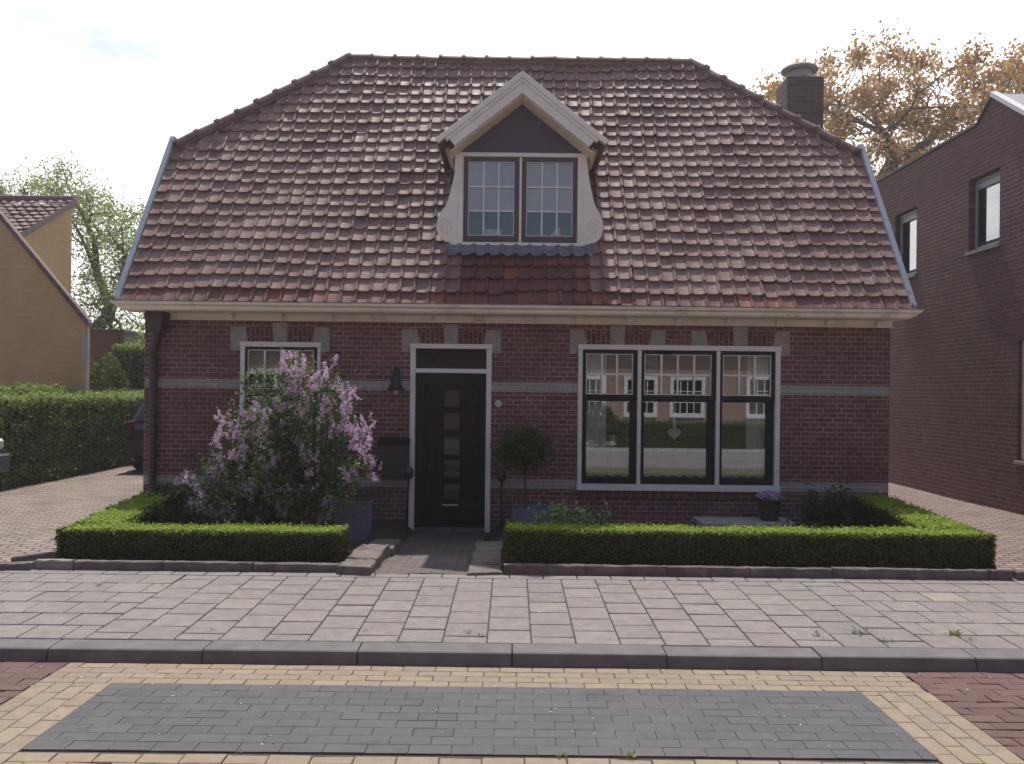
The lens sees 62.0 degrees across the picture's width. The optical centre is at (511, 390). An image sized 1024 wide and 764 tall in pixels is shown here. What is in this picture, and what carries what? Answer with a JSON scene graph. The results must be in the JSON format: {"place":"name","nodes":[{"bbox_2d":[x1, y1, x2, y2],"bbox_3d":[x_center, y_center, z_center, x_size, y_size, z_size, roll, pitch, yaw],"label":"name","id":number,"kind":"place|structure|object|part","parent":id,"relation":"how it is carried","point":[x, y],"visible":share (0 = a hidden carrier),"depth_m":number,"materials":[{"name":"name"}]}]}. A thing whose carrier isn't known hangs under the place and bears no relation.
{"place":"outdoors","nodes":[
{"label":"outdoors","id":0,"kind":"place"},
{"bbox_2d":[0,465,142,569],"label":"driveway","id":1,"kind":"structure","parent":0,"point":[33,517],"depth_m":11.53,"materials":[{"name":"grey brick"}]},
{"bbox_2d":[0,438,9,472],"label":"parked car","id":2,"kind":"object","parent":1,"relation":"on","point":[4,462],"visible":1,"depth_m":12.48,"materials":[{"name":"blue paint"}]},
{"bbox_2d":[0,163,65,203],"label":"green tree","id":3,"kind":"object","parent":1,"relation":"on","point":[3,190],"visible":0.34,"depth_m":30.16,"materials":[{"name":"green plant"}]},
{"bbox_2d":[0,195,91,392],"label":"yellow brick house","id":4,"kind":"structure","parent":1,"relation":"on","point":[45,322],"depth_m":18.00,"materials":[{"name":"yellow brick"}]},
{"bbox_2d":[0,381,143,490],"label":"tall hedge","id":5,"kind":"object","parent":1,"relation":"on","point":[49,432],"visible":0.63,"depth_m":14.84,"materials":[{"name":"green plant"}]},
{"bbox_2d":[3,150,145,344],"bbox_3d":[-12.529,-2.839,25.794,4.617,8.914,7.974,1,0,-36],"label":"green tree","id":6,"kind":"object","parent":1,"relation":"on","point":[106,311],"visible":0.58,"depth_m":25.55,"materials":[{"name":"green plant"}]},
{"bbox_2d":[89,349,134,393],"bbox_3d":[-9.485,0.287,19.982,1.406,2.521,1.352,1,0,0],"label":"loose bush","id":7,"kind":"object","parent":1,"relation":"on","point":[100,368],"visible":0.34,"depth_m":19.80,"materials":[{"name":"green plant"}]},
{"bbox_2d":[89,329,144,389],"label":"brick shed","id":8,"kind":"structure","parent":1,"relation":"on","point":[102,340],"depth_m":24.00,"materials":[{"name":"brown brick"}]},
{"bbox_2d":[108,340,144,391],"bbox_3d":[-7.431,0.150,21.418,4.979,2.972,2.312,1,0,0],"label":"tall clipped bush","id":9,"kind":"object","parent":1,"relation":"on","point":[131,358],"visible":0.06,"depth_m":20.54,"materials":[{"name":"green plant"}]},
{"bbox_2d":[124,400,143,469],"bbox_3d":[-6.369,0.783,17.680,1.720,1.490,4.060,1,0,0],"label":"parked car","id":10,"kind":"object","parent":1,"relation":"on","point":[134,446],"visible":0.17,"depth_m":15.73,"materials":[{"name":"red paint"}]},
{"bbox_3d":[-6.364,0.322,17.203,1.542,0.400,2.679,1,0,0],"label":"car window","id":11,"kind":"part","parent":10,"relation":"part of","materials":[{"name":"grey glass"}]},
{"bbox_2d":[374,533,485,574],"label":"path","id":12,"kind":"structure","parent":0,"point":[448,553],"depth_m":8.79,"materials":[{"name":"grey concrete"}]},
{"bbox_2d":[0,662,1023,763],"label":"road","id":13,"kind":"structure","parent":0,"point":[92,715],"depth_m":4.66,"materials":[{"name":"brick pavers"},{"name":"grey brick"}]},
{"bbox_2d":[5,581,997,750],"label":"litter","id":14,"kind":"object","parent":13,"relation":"on","point":[495,686],"visible":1,"depth_m":5.03,"materials":[{"name":"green plant"}]},
{"bbox_2d":[28,570,984,757],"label":"weeds","id":15,"kind":"object","parent":13,"relation":"on","point":[950,632],"visible":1,"depth_m":5.91,"materials":[{"name":"green plant"}]},
{"bbox_2d":[0,570,1023,649],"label":"sidewalk","id":16,"kind":"structure","parent":0,"point":[291,606],"depth_m":6.52,"materials":[{"name":"concrete"}]},
{"bbox_2d":[0,561,34,570],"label":"border stone","id":17,"kind":"object","parent":16,"relation":"on","point":[22,565],"visible":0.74,"depth_m":7.61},
{"bbox_2d":[35,559,76,569],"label":"border stone","id":18,"kind":"object","parent":16,"relation":"on","point":[54,564],"visible":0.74,"depth_m":7.66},
{"bbox_2d":[74,559,164,570],"bbox_3d":[-3.543,1.600,7.693,0.790,0.141,0.082,1,0,0],"label":"border stone","id":19,"kind":"object","parent":16,"relation":"on","point":[125,565],"visible":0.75,"depth_m":7.66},
{"bbox_2d":[163,560,253,571],"bbox_3d":[-2.738,1.609,7.693,0.800,0.141,0.084,1,0,0],"label":"border stone","id":20,"kind":"object","parent":16,"relation":"on","point":[207,566],"visible":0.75,"depth_m":7.66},
{"bbox_2d":[253,562,340,573],"bbox_3d":[-1.938,1.620,7.697,0.780,0.136,0.082,1,0,0],"label":"border stone","id":21,"kind":"object","parent":16,"relation":"on","point":[301,567],"visible":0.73,"depth_m":7.66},
{"bbox_2d":[504,563,584,576],"bbox_3d":[0.291,1.638,7.701,0.734,0.151,0.085,1,0,0],"label":"border stone","id":22,"kind":"object","parent":16,"relation":"on","point":[560,569],"visible":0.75,"depth_m":7.66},
{"bbox_2d":[585,564,666,576],"bbox_3d":[1.031,1.648,7.702,0.734,0.148,0.081,1,0,0],"label":"border stone","id":23,"kind":"object","parent":16,"relation":"on","point":[609,570],"visible":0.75,"depth_m":7.67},
{"bbox_2d":[667,565,749,577],"bbox_3d":[1.771,1.657,7.701,0.734,0.147,0.084,1,0,0],"label":"border stone","id":24,"kind":"object","parent":16,"relation":"on","point":[703,571],"visible":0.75,"depth_m":7.66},
{"bbox_2d":[749,566,831,578],"bbox_3d":[2.511,1.666,7.697,0.734,0.146,0.085,1,0,0],"label":"border stone","id":25,"kind":"object","parent":16,"relation":"on","point":[793,572],"visible":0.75,"depth_m":7.66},
{"bbox_2d":[830,567,914,579],"bbox_3d":[3.251,1.672,7.697,0.734,0.150,0.081,1,0,0],"label":"border stone","id":26,"kind":"object","parent":16,"relation":"on","point":[877,573],"visible":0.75,"depth_m":7.66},
{"bbox_2d":[912,568,987,579],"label":"border stone","id":27,"kind":"object","parent":16,"relation":"on","point":[949,574],"visible":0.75,"depth_m":7.65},
{"bbox_2d":[985,569,1012,580],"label":"border stone","id":28,"kind":"object","parent":16,"relation":"on","point":[1000,574],"visible":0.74,"depth_m":7.66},
{"bbox_2d":[1012,570,1023,580],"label":"border stone","id":29,"kind":"object","parent":16,"relation":"on","point":[1018,575],"visible":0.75,"depth_m":7.67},
{"bbox_2d":[0,0,1023,332],"label":"sky","id":30,"kind":"structure","parent":0,"point":[109,83],"materials":[{"name":"white"}]},
{"bbox_2d":[189,518,853,574],"bbox_3d":[0.180,1.792,9.310,9.400,0.264,3.180,1,0,0],"label":"garden bed","id":31,"kind":"object","parent":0,"point":[389,530],"visible":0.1,"depth_m":10.30,"materials":[{"name":"soil"}]},
{"bbox_2d":[11,551,58,561],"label":"border stone","id":32,"kind":"object","parent":31,"relation":"on","point":[36,556],"visible":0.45,"depth_m":7.92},
{"bbox_2d":[147,478,192,522],"bbox_3d":[-4.178,1.343,10.306,0.551,0.562,0.421,1,0,0],"label":"dark shrub","id":33,"kind":"object","parent":31,"relation":"on","point":[163,490],"visible":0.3,"depth_m":10.35,"materials":[{"name":"green plant"}]},
{"bbox_2d":[143,497,212,525],"bbox_3d":[-3.659,1.382,9.218,0.774,0.510,0.565,1,0,0],"label":"dark shrub","id":34,"kind":"object","parent":31,"relation":"on","point":[163,516],"visible":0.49,"depth_m":9.11,"materials":[{"name":"green plant"}]},
{"bbox_2d":[54,488,351,562],"bbox_3d":[-3.063,1.435,9.292,3.055,0.450,2.940,1,0,0],"label":"box hedge","id":35,"kind":"object","parent":31,"relation":"on","point":[120,530],"visible":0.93,"depth_m":7.89,"materials":[{"name":"green plant"}]},
{"bbox_2d":[155,345,382,526],"bbox_3d":[-2.661,0.609,9.479,2.530,2.245,1.803,1,0,0],"label":"lilac bush","id":36,"kind":"object","parent":31,"relation":"on","point":[290,441],"visible":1,"depth_m":9.25,"materials":[{"name":"purple plant"}]},
{"bbox_2d":[334,501,372,539],"bbox_3d":[-1.796,1.476,9.650,0.375,0.408,0.400,1,0,0],"label":"planter","id":37,"kind":"object","parent":31,"relation":"on","point":[360,524],"visible":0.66,"depth_m":9.46,"materials":[{"name":"metal"}]},
{"bbox_2d":[336,559,375,574],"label":"stone slab","id":38,"kind":"structure","parent":31,"relation":"on","point":[356,567],"depth_m":7.60,"materials":[{"name":"stone"}]},
{"bbox_2d":[347,544,389,573],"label":"stone slab","id":39,"kind":"structure","parent":31,"relation":"on","point":[379,553],"depth_m":8.23,"materials":[{"name":"stone"}]},
{"bbox_2d":[367,539,400,555],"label":"stone slab","id":40,"kind":"structure","parent":31,"relation":"on","point":[395,545],"depth_m":9.01,"materials":[{"name":"stone"}]},
{"bbox_2d":[404,466,413,533],"bbox_3d":[-1.277,1.338,10.453,0.138,0.841,0.124,1,0,0],"label":"ball post","id":41,"kind":"object","parent":31,"relation":"on","point":[408,472],"visible":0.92,"depth_m":10.44,"materials":[{"name":"black metal"}]},
{"bbox_2d":[467,563,502,575],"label":"stone slab","id":42,"kind":"structure","parent":31,"relation":"on","point":[479,569],"depth_m":7.70,"materials":[{"name":"stone"}]},
{"bbox_2d":[471,541,502,565],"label":"stone slab","id":43,"kind":"structure","parent":31,"relation":"on","point":[487,552],"depth_m":8.36,"materials":[{"name":"stone"}]},
{"bbox_2d":[497,468,506,526],"bbox_3d":[-0.130,1.364,10.453,0.120,0.825,0.124,1,0,0],"label":"ball post","id":44,"kind":"object","parent":31,"relation":"on","point":[501,475],"visible":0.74,"depth_m":10.44,"materials":[{"name":"black metal"}]},
{"bbox_2d":[513,504,549,526],"bbox_3d":[0.224,1.545,10.160,0.440,0.336,0.420,1,0,0],"label":"planter","id":45,"kind":"object","parent":31,"relation":"on","point":[521,513],"visible":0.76,"depth_m":9.96,"materials":[{"name":"metal"}]},
{"bbox_2d":[489,421,556,508],"bbox_3d":[0.128,0.917,10.149,0.813,1.110,0.834,1,0,0],"label":"topiary ball","id":46,"kind":"object","parent":45,"relation":"on","point":[523,455],"visible":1,"depth_m":10.03,"materials":[{"name":"green plant"}]},
{"bbox_2d":[527,499,570,524],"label":"leafy plant","id":47,"kind":"object","parent":31,"relation":"on","point":[559,516],"visible":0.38,"depth_m":8.44,"materials":[{"name":"green plant"}]},
{"bbox_2d":[562,499,611,524],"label":"leafy plant","id":48,"kind":"object","parent":31,"relation":"on","point":[581,516],"visible":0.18,"depth_m":8.44,"materials":[{"name":"green plant"}]},
{"bbox_2d":[693,516,797,528],"bbox_3d":[2.709,1.619,9.950,1.100,0.224,0.500,1,0,0],"label":"stone bench","id":49,"kind":"object","parent":31,"relation":"on","point":[722,521],"visible":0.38,"depth_m":9.82,"materials":[{"name":"stone"}]},
{"bbox_2d":[755,490,783,520],"bbox_3d":[3.012,1.335,9.950,0.329,0.351,0.287,1,0,0],"label":"flower pot","id":50,"kind":"object","parent":49,"relation":"on","point":[769,503],"visible":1,"depth_m":9.86,"materials":[{"name":"grey ceramic"}]},
{"bbox_2d":[501,493,997,569],"bbox_3d":[2.317,1.474,9.295,4.845,0.502,2.952,1,0,0],"label":"box hedge","id":51,"kind":"object","parent":31,"relation":"on","point":[889,532],"visible":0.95,"depth_m":7.89,"materials":[{"name":"green plant"}]},
{"bbox_2d":[775,517,823,528],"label":"dark shrub","id":52,"kind":"object","parent":31,"relation":"on","point":[807,523],"visible":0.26,"depth_m":9.65,"materials":[{"name":"green plant"}]},
{"bbox_2d":[793,482,855,528],"bbox_3d":[3.648,1.389,9.900,0.668,0.647,0.605,1,0,0],"label":"dark shrub","id":53,"kind":"object","parent":31,"relation":"on","point":[830,516],"visible":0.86,"depth_m":9.83,"materials":[{"name":"green plant"}]},
{"bbox_2d":[888,483,1023,579],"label":"driveway beside neighbour","id":54,"kind":"structure","parent":0,"point":[1006,528],"depth_m":11.14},
{"bbox_2d":[748,18,1023,179],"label":"rusty tree","id":55,"kind":"object","parent":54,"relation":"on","point":[841,122],"visible":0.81,"depth_m":25.77,"materials":[{"name":"orange plant"}]},
{"label":"ground","id":56,"kind":"structure","parent":0,"visible":0},
{"bbox_2d":[0,639,1023,673],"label":"kerb","id":57,"kind":"structure","parent":56,"relation":"on","point":[659,657],"depth_m":5.50,"materials":[{"name":"concrete"}]},
{"bbox_2d":[109,52,924,536],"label":"brick house","id":58,"kind":"structure","parent":56,"relation":"on","point":[349,208],"depth_m":10.83,"materials":[{"name":"brick"}]},
{"bbox_2d":[239,341,320,491],"bbox_3d":[-2.935,0.323,10.818,1.026,1.888,0.165,1,0,0],"label":"window","id":59,"kind":"structure","parent":58,"relation":"in","point":[245,348],"depth_m":10.78,"materials":[{"name":"white paint"}]},
{"bbox_2d":[251,397,312,477],"bbox_3d":[-2.934,0.621,11.000,0.861,1.061,0.040,1,0,0],"label":"curtain","id":60,"kind":"object","parent":58,"relation":"hanging from","point":[302,412],"visible":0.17,"depth_m":11.00,"materials":[{"name":"white fabric"}]},
{"bbox_2d":[378,437,410,477],"bbox_3d":[-1.484,0.839,10.726,0.398,0.514,0.143,1,0,0],"label":"mailbox","id":61,"kind":"object","parent":58,"relation":"attached to","point":[394,456],"visible":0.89,"depth_m":10.67,"materials":[{"name":"black metal"}]},
{"bbox_2d":[387,367,404,394],"bbox_3d":[-1.452,-0.123,10.661,0.236,0.346,0.239,1,0,-44],"label":"wall lamp","id":62,"kind":"object","parent":58,"relation":"attached to","point":[395,386],"visible":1,"depth_m":10.61,"materials":[{"name":"black metal"}]},
{"bbox_2d":[415,373,485,526],"bbox_3d":[-0.784,0.756,10.833,0.890,1.954,0.123,1,0,0],"label":"door","id":63,"kind":"structure","parent":58,"relation":"in","point":[451,408],"depth_m":10.85,"materials":[{"name":"paint"}]},
{"bbox_2d":[485,229,501,234],"bbox_3d":[-0.242,-1.990,11.120,0.220,0.232,0.100,1,0,0],"label":"storage box","id":64,"kind":"object","parent":58,"relation":"on","point":[490,231],"visible":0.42,"depth_m":11.07,"materials":[{"name":"white fabric"}]},
{"bbox_2d":[495,400,501,406],"bbox_3d":[-0.173,0.160,10.790,0.088,0.088,0.017,1,0,0],"label":"house number plate","id":65,"kind":"object","parent":58,"relation":"attached to","point":[498,403],"visible":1,"depth_m":10.78,"materials":[{"name":"ceramic"}]},
{"bbox_2d":[550,228,560,235],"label":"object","id":66,"kind":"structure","parent":58,"relation":"on","point":[554,233],"depth_m":11.05,"materials":[{"name":"white fabric"}]},
{"bbox_2d":[586,354,606,448],"bbox_3d":[1.063,0.275,10.955,0.297,1.542,0.036,1,0,0],"label":"curtain","id":67,"kind":"object","parent":58,"relation":"hanging from","point":[595,424],"visible":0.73,"depth_m":10.95,"materials":[{"name":"white fabric"}]},
{"bbox_2d":[586,449,628,476],"bbox_3d":[1.214,0.920,10.912,0.593,0.352,0.016,1,0,0],"label":"lace curtain","id":68,"kind":"object","parent":58,"relation":"hanging from","point":[609,462],"visible":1,"depth_m":10.91,"materials":[{"name":"white fabric"}]},
{"bbox_2d":[643,449,705,477],"bbox_3d":[2.073,0.930,10.912,0.844,0.352,0.016,1,0,0],"label":"lace curtain","id":69,"kind":"object","parent":58,"relation":"hanging from","point":[676,463],"visible":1,"depth_m":10.91,"materials":[{"name":"white fabric"}]},
{"bbox_2d":[668,402,680,439],"bbox_3d":[2.091,0.339,10.960,0.166,0.595,0.020,1,0,0],"label":"heart ornament","id":70,"kind":"object","parent":58,"relation":"hanging from","point":[673,434],"visible":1,"depth_m":10.95,"materials":[{"name":"white fabric"}]},
{"bbox_2d":[576,344,781,492],"bbox_3d":[2.109,0.345,10.818,2.570,1.842,0.165,1,0,0],"label":"window","id":71,"kind":"structure","parent":58,"relation":"in","point":[713,482],"depth_m":10.78,"materials":[{"name":"white paint"}]},
{"bbox_2d":[721,450,764,477],"bbox_3d":[2.944,0.940,10.912,0.603,0.352,0.016,1,0,0],"label":"lace curtain","id":72,"kind":"object","parent":58,"relation":"hanging from","point":[739,463],"visible":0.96,"depth_m":10.91,"materials":[{"name":"white fabric"}]},
{"bbox_2d":[746,356,767,450],"bbox_3d":[3.147,0.299,10.955,0.271,1.542,0.036,1,0,0],"label":"curtain","id":73,"kind":"object","parent":58,"relation":"hanging from","point":[755,426],"visible":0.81,"depth_m":10.96,"materials":[{"name":"white fabric"}]},
{"bbox_2d":[876,91,1023,514],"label":"neighbour house","id":74,"kind":"structure","parent":56,"relation":"on","point":[954,206],"depth_m":13.03,"materials":[{"name":"brick"}]},
{"bbox_2d":[900,209,916,278],"bbox_3d":[7.010,-2.566,15.010,0.240,1.210,0.880,1,0,0],"label":"window","id":75,"kind":"structure","parent":74,"relation":"in","point":[908,231],"depth_m":15.14,"materials":[{"name":"glass"}]},
{"bbox_2d":[965,170,999,255],"bbox_3d":[7.010,-2.621,12.520,0.240,1.140,0.880,1,0,0],"label":"window","id":76,"kind":"structure","parent":74,"relation":"in","point":[987,190],"depth_m":12.64,"materials":[{"name":"glass"}]},
{"bbox_2d":[1013,341,1023,464],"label":"window","id":77,"kind":"structure","parent":74,"relation":"in","point":[1022,432],"depth_m":11.58,"materials":[{"name":"beige paint"}]}
]}

